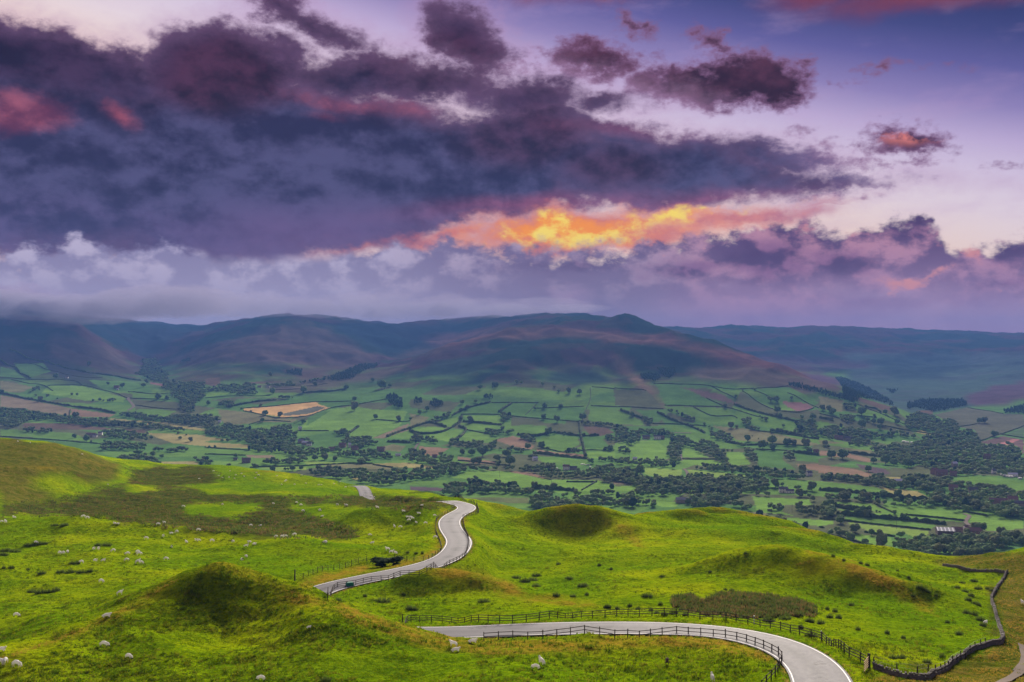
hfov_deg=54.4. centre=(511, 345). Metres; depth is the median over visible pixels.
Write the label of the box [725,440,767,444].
hedgerow
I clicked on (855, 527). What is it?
broadleaf tree
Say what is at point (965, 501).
conifer tree
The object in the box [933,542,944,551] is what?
broadleaf tree
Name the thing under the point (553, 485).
broadleaf tree
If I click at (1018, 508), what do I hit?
broadleaf tree
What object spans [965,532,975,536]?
broadleaf tree
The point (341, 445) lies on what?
village house
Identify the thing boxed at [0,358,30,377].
hedgerow
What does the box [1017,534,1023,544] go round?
broadleaf tree
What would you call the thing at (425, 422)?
hedgerow
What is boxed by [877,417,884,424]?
broadleaf tree
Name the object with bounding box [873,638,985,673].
fence
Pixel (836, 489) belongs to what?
hedgerow
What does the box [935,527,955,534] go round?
livestock barn
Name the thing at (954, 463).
village house
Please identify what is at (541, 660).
sheep
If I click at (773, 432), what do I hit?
field boundary
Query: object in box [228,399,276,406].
hedgerow
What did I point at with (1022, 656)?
path
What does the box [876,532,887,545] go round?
broadleaf tree
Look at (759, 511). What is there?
conifer tree
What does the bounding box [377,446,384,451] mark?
village house
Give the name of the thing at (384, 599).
rush clump
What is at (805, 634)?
rush clump
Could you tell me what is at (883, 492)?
broadleaf tree
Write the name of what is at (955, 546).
broadleaf tree
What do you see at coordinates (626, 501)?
broadleaf tree
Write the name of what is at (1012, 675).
path
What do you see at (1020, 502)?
village house
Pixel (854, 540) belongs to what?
field boundary
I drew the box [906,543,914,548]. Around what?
broadleaf tree
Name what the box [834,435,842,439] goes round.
village house
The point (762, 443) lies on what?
broadleaf tree
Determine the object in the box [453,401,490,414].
hedgerow
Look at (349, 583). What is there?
grit bin
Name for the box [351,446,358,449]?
village house
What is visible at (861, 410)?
broadleaf tree
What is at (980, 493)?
broadleaf tree
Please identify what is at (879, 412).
field boundary
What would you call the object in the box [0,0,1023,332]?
sky
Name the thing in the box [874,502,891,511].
field boundary
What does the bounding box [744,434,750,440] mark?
broadleaf tree
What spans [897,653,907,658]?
rush clump
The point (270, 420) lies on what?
field boundary
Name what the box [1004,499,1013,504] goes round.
broadleaf tree
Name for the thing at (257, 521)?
rushes
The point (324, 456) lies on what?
broadleaf tree
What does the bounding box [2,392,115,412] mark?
hedgerow
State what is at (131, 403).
lane
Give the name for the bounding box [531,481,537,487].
broadleaf tree
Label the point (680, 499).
barn
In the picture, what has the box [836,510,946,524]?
hedgerow
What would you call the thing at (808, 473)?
village house
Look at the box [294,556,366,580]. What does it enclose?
fence
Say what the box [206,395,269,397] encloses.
field boundary
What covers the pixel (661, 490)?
broadleaf tree
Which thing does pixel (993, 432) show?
broadleaf tree
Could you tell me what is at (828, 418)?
hedgerow
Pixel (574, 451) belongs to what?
field boundary
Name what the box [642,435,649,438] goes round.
village house
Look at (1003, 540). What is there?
broadleaf tree
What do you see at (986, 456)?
village house
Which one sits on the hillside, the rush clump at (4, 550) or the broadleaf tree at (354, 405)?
the rush clump at (4, 550)
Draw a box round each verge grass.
[313,500,861,680]
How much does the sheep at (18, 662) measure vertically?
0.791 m
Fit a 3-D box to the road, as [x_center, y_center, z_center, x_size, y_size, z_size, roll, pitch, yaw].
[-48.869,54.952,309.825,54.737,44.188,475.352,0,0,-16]
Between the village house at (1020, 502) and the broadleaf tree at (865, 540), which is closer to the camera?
the broadleaf tree at (865, 540)
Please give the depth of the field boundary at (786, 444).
2040.38 m
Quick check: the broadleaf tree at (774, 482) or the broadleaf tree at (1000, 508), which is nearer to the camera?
the broadleaf tree at (1000, 508)
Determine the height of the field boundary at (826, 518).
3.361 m
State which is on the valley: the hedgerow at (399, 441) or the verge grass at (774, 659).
the hedgerow at (399, 441)
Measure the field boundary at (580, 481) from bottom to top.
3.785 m
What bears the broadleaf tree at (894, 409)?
on the valley
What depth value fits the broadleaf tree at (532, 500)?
1303.51 m
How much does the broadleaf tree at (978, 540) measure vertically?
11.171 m
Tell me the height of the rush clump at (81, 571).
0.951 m
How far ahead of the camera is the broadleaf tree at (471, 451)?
1907.27 m
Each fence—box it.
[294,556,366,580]
[327,519,468,599]
[394,506,454,560]
[402,608,866,662]
[409,491,478,516]
[483,625,782,681]
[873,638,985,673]
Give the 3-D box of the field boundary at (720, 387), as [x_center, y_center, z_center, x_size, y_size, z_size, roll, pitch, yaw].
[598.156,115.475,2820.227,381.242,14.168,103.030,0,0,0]
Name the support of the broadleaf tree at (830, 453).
on the valley
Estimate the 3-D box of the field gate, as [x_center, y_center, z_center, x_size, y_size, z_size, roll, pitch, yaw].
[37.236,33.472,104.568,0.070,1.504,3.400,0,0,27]
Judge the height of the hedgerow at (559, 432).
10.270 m
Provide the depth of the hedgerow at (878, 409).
2601.30 m
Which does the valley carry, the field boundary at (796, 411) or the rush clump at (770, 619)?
the field boundary at (796, 411)
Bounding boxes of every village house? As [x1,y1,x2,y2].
[338,442,345,447]
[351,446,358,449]
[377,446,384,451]
[563,464,569,469]
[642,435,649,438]
[805,471,812,475]
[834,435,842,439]
[934,468,947,475]
[948,483,957,490]
[949,470,956,475]
[951,461,957,466]
[967,486,977,491]
[983,453,990,458]
[989,497,1008,504]
[1007,495,1018,500]
[1013,499,1023,506]
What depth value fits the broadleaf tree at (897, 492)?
1366.11 m
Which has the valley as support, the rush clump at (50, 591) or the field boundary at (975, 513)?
the field boundary at (975, 513)
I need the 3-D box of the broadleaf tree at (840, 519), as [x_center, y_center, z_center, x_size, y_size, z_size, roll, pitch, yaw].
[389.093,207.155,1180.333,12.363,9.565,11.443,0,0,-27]
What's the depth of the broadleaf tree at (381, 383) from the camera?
3040.85 m
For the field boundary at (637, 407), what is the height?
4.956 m
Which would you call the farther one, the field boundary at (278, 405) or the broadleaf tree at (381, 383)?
the broadleaf tree at (381, 383)
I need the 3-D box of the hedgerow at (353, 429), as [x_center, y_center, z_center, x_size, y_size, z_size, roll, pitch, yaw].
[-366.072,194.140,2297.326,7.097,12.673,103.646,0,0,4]
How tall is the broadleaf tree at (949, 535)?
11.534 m
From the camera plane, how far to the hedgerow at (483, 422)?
2384.88 m
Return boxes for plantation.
[3,357,1023,552]
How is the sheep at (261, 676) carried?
on the hillside
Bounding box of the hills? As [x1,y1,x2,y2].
[0,309,1023,407]
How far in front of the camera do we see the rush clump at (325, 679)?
101.98 m
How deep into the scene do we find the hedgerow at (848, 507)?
1280.75 m
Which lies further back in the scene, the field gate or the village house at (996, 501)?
the village house at (996, 501)
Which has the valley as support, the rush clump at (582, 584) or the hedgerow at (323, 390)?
the hedgerow at (323, 390)
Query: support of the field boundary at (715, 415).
on the valley
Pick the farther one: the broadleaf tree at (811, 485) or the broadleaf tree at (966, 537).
the broadleaf tree at (811, 485)
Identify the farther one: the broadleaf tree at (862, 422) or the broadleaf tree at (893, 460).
the broadleaf tree at (862, 422)
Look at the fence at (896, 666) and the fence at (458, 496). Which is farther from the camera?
the fence at (458, 496)
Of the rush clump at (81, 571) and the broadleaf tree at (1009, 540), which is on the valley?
the broadleaf tree at (1009, 540)
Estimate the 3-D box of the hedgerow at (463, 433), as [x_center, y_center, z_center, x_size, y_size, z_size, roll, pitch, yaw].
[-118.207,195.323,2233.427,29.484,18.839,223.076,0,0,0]
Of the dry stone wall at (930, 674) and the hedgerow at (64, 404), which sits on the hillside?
the dry stone wall at (930, 674)
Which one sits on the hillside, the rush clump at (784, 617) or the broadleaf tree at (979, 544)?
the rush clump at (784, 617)
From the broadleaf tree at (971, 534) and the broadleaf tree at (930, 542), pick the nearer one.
the broadleaf tree at (930, 542)
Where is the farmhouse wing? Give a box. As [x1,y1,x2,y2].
[786,489,794,492]
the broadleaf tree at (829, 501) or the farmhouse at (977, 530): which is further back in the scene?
the broadleaf tree at (829, 501)
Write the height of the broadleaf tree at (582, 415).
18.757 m
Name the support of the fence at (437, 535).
on the hillside
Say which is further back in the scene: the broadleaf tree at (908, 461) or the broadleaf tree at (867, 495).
the broadleaf tree at (908, 461)
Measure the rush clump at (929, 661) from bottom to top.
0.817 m
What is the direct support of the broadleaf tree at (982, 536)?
on the valley
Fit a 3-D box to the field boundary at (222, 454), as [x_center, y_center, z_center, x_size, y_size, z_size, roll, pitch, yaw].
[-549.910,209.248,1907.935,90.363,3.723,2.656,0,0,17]
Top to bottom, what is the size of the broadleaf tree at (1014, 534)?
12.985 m
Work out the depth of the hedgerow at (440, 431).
2259.90 m
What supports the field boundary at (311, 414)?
on the valley
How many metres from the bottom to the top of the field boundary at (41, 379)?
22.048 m
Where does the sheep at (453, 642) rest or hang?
on the hillside
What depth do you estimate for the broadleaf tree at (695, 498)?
1316.74 m
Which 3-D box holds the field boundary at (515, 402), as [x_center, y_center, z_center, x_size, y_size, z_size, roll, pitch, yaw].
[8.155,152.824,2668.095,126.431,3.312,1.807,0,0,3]
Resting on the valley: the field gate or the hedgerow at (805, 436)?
the hedgerow at (805, 436)
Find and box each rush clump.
[0,547,10,551]
[8,548,20,552]
[33,588,44,593]
[44,588,58,592]
[64,568,75,573]
[75,569,87,572]
[319,675,332,681]
[374,596,391,602]
[405,604,414,609]
[477,598,489,602]
[519,578,530,582]
[576,582,588,586]
[639,592,652,596]
[761,616,775,621]
[778,614,793,619]
[804,630,817,636]
[817,619,825,624]
[888,654,897,658]
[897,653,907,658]
[922,658,932,662]
[968,611,978,615]
[974,616,986,620]
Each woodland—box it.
[0,357,1023,554]
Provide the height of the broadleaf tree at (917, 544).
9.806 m
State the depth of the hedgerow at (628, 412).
2524.64 m
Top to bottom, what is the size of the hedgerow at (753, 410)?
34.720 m
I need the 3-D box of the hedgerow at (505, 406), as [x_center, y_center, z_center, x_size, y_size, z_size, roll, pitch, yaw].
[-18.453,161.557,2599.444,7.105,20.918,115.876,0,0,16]
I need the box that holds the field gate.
[864,656,868,671]
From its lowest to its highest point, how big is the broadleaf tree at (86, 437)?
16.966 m
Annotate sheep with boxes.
[2,657,7,664]
[12,660,21,666]
[99,641,109,647]
[125,653,132,659]
[256,675,264,681]
[449,639,457,646]
[451,646,460,651]
[468,638,477,642]
[530,664,539,670]
[538,655,544,664]
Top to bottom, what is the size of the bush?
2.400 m
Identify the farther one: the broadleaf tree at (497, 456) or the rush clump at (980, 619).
the broadleaf tree at (497, 456)
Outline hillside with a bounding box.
[0,437,1023,681]
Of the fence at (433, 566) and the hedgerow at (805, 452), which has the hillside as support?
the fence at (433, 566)
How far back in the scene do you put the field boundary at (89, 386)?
3186.37 m
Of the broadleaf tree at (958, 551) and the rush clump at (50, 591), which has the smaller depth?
the rush clump at (50, 591)
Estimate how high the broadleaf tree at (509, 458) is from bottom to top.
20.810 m
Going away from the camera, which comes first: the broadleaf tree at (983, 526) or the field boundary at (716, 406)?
the broadleaf tree at (983, 526)
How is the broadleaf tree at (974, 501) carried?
on the valley
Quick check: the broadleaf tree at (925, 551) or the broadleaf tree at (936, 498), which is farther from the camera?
the broadleaf tree at (936, 498)
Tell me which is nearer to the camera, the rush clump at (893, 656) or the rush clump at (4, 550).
the rush clump at (893, 656)
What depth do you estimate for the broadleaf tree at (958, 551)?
971.72 m
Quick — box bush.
[369,555,404,566]
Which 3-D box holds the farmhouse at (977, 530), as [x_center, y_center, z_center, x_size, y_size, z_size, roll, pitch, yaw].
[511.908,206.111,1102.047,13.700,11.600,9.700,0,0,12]
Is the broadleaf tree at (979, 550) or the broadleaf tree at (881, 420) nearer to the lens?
the broadleaf tree at (979, 550)
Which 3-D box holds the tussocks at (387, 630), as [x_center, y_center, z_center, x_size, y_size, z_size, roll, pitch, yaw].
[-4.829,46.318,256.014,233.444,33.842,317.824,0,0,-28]
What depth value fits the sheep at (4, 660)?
104.07 m
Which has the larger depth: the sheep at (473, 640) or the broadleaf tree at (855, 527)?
the broadleaf tree at (855, 527)
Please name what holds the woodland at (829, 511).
on the valley
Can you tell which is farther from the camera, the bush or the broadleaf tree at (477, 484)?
the broadleaf tree at (477, 484)
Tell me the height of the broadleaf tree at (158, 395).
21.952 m
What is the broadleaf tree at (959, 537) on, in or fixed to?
on the valley
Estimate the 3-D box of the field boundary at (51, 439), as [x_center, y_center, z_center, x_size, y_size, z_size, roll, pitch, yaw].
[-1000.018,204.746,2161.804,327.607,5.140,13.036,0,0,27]
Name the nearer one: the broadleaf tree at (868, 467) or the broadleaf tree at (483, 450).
the broadleaf tree at (868, 467)
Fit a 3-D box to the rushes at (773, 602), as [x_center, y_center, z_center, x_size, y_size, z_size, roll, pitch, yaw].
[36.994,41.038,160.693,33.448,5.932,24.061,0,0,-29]
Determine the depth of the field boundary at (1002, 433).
2392.42 m
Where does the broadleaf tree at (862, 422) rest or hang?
on the valley
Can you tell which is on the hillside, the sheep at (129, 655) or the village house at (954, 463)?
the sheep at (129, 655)
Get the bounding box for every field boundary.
[0,377,81,384]
[0,436,102,443]
[29,363,102,377]
[48,384,126,397]
[205,446,249,449]
[205,453,244,454]
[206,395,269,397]
[243,399,384,417]
[246,401,316,407]
[249,420,290,424]
[250,463,347,467]
[299,430,328,430]
[343,462,372,463]
[457,459,509,465]
[467,413,577,421]
[491,402,538,402]
[538,446,613,451]
[542,406,579,407]
[566,480,596,481]
[614,406,663,408]
[614,480,633,484]
[652,423,706,425]
[653,383,788,388]
[674,405,757,416]
[682,458,713,459]
[693,406,736,417]
[745,427,801,436]
[756,448,792,450]
[772,443,803,445]
[780,407,813,411]
[819,517,930,529]
[839,535,872,544]
[856,403,903,423]
[864,530,895,536]
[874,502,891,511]
[885,425,930,433]
[905,513,964,520]
[962,510,987,515]
[981,425,1023,440]
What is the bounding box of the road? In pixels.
[314,486,852,681]
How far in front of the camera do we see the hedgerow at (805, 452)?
1905.30 m
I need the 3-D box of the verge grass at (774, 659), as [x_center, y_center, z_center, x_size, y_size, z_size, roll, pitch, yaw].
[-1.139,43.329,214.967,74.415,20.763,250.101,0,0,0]
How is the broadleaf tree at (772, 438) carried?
on the valley
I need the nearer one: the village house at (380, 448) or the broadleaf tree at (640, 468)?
the broadleaf tree at (640, 468)
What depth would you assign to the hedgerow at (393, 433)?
2239.89 m
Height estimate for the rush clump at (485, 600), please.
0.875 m
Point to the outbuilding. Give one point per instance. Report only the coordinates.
(959, 529)
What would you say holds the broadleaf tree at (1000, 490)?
on the valley
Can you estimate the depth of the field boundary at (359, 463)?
1765.68 m
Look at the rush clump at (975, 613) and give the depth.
163.81 m
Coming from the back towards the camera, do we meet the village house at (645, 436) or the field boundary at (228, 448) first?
the village house at (645, 436)
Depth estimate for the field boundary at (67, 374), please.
3467.35 m
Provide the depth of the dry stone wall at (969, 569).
233.77 m
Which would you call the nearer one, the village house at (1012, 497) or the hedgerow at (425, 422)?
the village house at (1012, 497)
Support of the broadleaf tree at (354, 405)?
on the valley
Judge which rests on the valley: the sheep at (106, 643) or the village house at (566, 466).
the village house at (566, 466)
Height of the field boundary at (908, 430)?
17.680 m
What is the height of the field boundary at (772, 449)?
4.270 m
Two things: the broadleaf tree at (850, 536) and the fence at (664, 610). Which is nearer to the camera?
the fence at (664, 610)
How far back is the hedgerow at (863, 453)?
1932.17 m
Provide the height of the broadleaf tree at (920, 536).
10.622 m
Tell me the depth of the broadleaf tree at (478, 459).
1768.38 m
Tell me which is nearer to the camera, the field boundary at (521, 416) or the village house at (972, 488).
the village house at (972, 488)
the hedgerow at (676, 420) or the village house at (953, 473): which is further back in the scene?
the hedgerow at (676, 420)
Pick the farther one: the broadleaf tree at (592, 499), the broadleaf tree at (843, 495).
the broadleaf tree at (843, 495)
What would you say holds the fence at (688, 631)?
on the hillside
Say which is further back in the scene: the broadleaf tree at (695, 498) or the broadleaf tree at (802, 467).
the broadleaf tree at (802, 467)
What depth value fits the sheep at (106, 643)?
112.50 m
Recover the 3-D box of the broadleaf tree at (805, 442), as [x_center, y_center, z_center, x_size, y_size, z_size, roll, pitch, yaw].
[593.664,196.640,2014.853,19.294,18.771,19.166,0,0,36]
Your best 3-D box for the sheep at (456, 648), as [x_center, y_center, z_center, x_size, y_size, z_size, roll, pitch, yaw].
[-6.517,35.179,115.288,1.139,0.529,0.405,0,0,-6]
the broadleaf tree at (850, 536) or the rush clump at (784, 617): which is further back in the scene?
the broadleaf tree at (850, 536)
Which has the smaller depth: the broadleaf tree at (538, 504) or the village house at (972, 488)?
the broadleaf tree at (538, 504)
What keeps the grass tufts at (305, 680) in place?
on the hillside
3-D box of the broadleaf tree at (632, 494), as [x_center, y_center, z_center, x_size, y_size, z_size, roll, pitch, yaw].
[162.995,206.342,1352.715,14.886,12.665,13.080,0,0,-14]
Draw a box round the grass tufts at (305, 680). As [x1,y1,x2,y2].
[0,507,1005,681]
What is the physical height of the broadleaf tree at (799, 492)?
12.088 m
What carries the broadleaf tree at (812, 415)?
on the valley
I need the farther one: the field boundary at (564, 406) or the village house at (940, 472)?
the field boundary at (564, 406)
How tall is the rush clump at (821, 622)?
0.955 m
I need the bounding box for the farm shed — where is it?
[1007,473,1017,476]
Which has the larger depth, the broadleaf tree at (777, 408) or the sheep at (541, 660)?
the broadleaf tree at (777, 408)
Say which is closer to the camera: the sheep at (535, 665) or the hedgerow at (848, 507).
the sheep at (535, 665)
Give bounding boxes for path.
[996,666,1023,681]
[1013,643,1023,670]
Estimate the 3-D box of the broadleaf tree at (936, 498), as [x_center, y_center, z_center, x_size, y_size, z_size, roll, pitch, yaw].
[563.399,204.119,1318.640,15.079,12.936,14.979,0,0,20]
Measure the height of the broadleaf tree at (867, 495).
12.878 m
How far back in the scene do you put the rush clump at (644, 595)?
168.76 m
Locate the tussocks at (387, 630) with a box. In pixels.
[0,511,1023,681]
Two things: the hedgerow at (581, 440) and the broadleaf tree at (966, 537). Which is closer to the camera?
the broadleaf tree at (966, 537)
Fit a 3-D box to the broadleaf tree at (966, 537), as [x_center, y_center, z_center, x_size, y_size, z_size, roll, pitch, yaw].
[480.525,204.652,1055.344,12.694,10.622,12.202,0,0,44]
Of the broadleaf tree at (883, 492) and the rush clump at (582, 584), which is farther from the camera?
the broadleaf tree at (883, 492)
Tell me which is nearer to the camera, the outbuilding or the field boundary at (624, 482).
the outbuilding
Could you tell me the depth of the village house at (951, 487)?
1453.43 m
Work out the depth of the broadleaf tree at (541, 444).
2027.43 m
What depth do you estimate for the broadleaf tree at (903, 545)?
1007.59 m
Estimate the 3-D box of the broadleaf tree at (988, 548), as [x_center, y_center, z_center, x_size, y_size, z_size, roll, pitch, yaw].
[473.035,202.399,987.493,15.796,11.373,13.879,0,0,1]
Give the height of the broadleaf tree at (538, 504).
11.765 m
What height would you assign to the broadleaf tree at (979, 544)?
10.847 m
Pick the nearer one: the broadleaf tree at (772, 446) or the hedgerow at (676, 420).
the broadleaf tree at (772, 446)
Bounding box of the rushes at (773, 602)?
[670,589,817,617]
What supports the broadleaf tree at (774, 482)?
on the valley
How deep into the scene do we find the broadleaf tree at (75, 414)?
2529.42 m
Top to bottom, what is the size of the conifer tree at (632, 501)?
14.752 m
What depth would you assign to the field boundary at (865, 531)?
1099.75 m
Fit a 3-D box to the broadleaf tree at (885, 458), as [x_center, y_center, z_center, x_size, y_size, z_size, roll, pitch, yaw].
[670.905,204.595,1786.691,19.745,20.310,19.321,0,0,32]
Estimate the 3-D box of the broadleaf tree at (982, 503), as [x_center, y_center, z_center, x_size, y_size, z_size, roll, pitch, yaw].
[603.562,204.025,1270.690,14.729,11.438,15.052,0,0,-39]
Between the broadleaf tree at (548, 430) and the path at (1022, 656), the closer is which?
the path at (1022, 656)
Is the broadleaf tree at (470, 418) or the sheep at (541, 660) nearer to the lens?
the sheep at (541, 660)
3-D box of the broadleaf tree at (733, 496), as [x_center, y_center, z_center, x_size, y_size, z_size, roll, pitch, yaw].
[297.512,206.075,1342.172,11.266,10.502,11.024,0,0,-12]
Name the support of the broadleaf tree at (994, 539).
on the valley
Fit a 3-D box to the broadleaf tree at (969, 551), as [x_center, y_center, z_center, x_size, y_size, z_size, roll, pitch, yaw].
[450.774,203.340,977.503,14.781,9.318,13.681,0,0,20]
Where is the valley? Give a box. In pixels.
[0,368,1023,554]
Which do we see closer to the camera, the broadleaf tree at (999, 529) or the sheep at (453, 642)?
the sheep at (453, 642)
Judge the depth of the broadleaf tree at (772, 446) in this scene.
1957.35 m
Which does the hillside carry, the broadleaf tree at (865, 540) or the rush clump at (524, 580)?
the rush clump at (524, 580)
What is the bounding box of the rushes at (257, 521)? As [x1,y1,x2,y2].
[2,468,453,539]
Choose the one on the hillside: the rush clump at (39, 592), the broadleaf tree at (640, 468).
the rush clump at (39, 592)
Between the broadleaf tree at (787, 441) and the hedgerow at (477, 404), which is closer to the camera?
the broadleaf tree at (787, 441)
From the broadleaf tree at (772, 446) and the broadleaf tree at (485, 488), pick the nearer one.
the broadleaf tree at (485, 488)
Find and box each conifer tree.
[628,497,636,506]
[756,509,762,514]
[962,498,969,504]
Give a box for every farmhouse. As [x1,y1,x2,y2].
[242,457,250,462]
[779,486,787,492]
[967,526,981,533]
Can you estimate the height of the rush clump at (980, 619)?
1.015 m
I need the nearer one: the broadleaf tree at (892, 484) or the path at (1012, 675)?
the path at (1012, 675)
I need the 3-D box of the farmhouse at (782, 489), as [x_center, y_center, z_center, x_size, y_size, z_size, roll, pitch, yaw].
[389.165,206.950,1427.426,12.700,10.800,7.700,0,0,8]
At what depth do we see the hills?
4151.49 m
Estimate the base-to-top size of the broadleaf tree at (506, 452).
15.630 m
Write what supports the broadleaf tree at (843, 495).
on the valley
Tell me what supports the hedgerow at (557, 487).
on the valley
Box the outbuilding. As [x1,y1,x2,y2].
[951,526,962,532]
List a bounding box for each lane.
[127,397,134,409]
[963,513,970,524]
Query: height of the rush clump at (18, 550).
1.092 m
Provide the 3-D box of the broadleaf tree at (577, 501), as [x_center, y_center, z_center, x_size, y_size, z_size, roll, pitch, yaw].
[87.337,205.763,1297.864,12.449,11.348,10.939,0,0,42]
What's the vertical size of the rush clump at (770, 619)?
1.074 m
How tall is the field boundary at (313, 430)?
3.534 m
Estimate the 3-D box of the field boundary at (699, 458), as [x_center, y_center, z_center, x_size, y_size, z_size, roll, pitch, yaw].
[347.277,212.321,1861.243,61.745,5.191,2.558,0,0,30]
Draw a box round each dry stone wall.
[872,570,1008,679]
[942,563,1004,572]
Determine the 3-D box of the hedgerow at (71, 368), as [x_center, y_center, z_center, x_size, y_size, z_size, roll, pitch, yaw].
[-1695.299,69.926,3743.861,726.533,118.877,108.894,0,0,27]
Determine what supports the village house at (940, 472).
on the valley
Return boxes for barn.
[675,497,691,502]
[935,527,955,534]
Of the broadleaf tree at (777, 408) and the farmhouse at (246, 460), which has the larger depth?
the broadleaf tree at (777, 408)
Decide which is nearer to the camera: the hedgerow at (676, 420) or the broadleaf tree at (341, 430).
the broadleaf tree at (341, 430)
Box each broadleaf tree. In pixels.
[72,412,79,416]
[83,434,89,440]
[155,393,161,398]
[300,386,306,390]
[321,453,327,459]
[339,428,347,432]
[351,401,358,409]
[377,379,386,387]
[467,415,473,422]
[468,449,475,453]
[473,482,480,489]
[476,445,489,455]
[476,457,481,462]
[481,485,489,492]
[493,454,500,459]
[502,449,510,454]
[505,454,515,463]
[529,497,538,503]
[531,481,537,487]
[534,500,542,508]
[538,441,545,447]
[545,426,552,433]
[549,482,557,489]
[574,499,582,503]
[579,413,586,419]
[589,497,597,501]
[623,497,629,505]
[627,492,635,496]
[634,464,644,472]
[658,488,669,493]
[692,496,702,504]
[728,494,735,501]
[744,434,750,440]
[757,440,766,447]
[767,435,777,442]
[769,443,775,449]
[770,478,779,486]
[774,406,780,411]
[783,438,791,444]
[795,488,803,495]
[798,464,806,471]
[801,438,810,445]
[807,480,816,489]
[809,413,816,418]
[822,499,834,504]
[825,504,836,511]
[827,449,836,457]
[836,516,844,522]
[837,449,848,458]
[839,492,847,499]
[845,532,854,540]
[849,523,860,530]
[857,406,866,414]
[857,419,865,427]
[858,491,870,499]
[861,538,868,543]
[864,509,871,516]
[865,465,871,471]
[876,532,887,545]
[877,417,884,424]
[879,490,887,496]
[880,454,890,463]
[888,481,896,487]
[889,406,899,414]
[890,458,897,463]
[893,489,901,494]
[896,481,903,487]
[900,542,907,548]
[901,458,912,466]
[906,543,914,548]
[912,542,919,547]
[914,480,921,486]
[917,533,925,539]
[921,549,932,553]
[925,540,934,544]
[926,548,937,554]
[931,495,942,503]
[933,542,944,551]
[940,534,952,537]
[941,536,953,544]
[952,543,960,549]
[953,547,965,555]
[955,534,964,540]
[962,534,969,539]
[964,548,977,554]
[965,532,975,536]
[968,544,984,554]
[971,499,980,506]
[973,538,985,542]
[974,492,984,495]
[975,522,987,530]
[975,542,986,547]
[978,533,987,540]
[979,500,990,505]
[982,543,995,552]
[990,430,998,436]
[990,535,1000,545]
[995,506,1005,511]
[996,526,1005,535]
[996,537,1008,545]
[997,488,1005,493]
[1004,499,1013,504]
[1006,537,1011,545]
[1008,529,1022,538]
[1012,506,1023,510]
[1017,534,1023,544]
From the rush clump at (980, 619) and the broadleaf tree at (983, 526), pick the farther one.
the broadleaf tree at (983, 526)
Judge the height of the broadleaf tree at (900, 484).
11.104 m
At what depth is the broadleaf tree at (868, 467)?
1662.54 m
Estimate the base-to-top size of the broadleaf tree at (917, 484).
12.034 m
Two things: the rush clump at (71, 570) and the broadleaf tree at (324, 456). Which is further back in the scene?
the broadleaf tree at (324, 456)
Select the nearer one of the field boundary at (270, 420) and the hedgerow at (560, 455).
the hedgerow at (560, 455)
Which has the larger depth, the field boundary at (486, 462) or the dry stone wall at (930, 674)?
the field boundary at (486, 462)
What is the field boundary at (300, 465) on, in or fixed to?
on the valley
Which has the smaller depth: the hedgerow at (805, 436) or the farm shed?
the farm shed
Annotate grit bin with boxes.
[346,582,353,587]
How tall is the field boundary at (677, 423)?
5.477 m
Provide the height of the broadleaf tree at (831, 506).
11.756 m
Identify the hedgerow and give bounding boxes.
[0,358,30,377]
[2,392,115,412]
[10,348,140,380]
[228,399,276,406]
[302,388,346,392]
[348,425,358,432]
[386,427,409,436]
[387,439,409,442]
[409,414,462,433]
[410,420,446,428]
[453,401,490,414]
[454,425,466,437]
[462,420,501,424]
[498,402,511,411]
[516,431,599,435]
[531,484,577,490]
[537,451,588,458]
[578,420,586,455]
[620,408,642,417]
[657,411,705,432]
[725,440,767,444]
[734,403,807,423]
[776,430,818,438]
[792,449,819,454]
[818,487,929,499]
[819,415,833,420]
[833,502,871,510]
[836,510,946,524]
[847,450,881,456]
[864,405,880,411]
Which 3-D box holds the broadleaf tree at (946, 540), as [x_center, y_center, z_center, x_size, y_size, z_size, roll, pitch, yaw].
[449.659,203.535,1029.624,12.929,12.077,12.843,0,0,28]
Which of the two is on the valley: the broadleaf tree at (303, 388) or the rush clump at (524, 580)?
the broadleaf tree at (303, 388)
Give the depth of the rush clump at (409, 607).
161.56 m
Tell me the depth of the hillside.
187.13 m

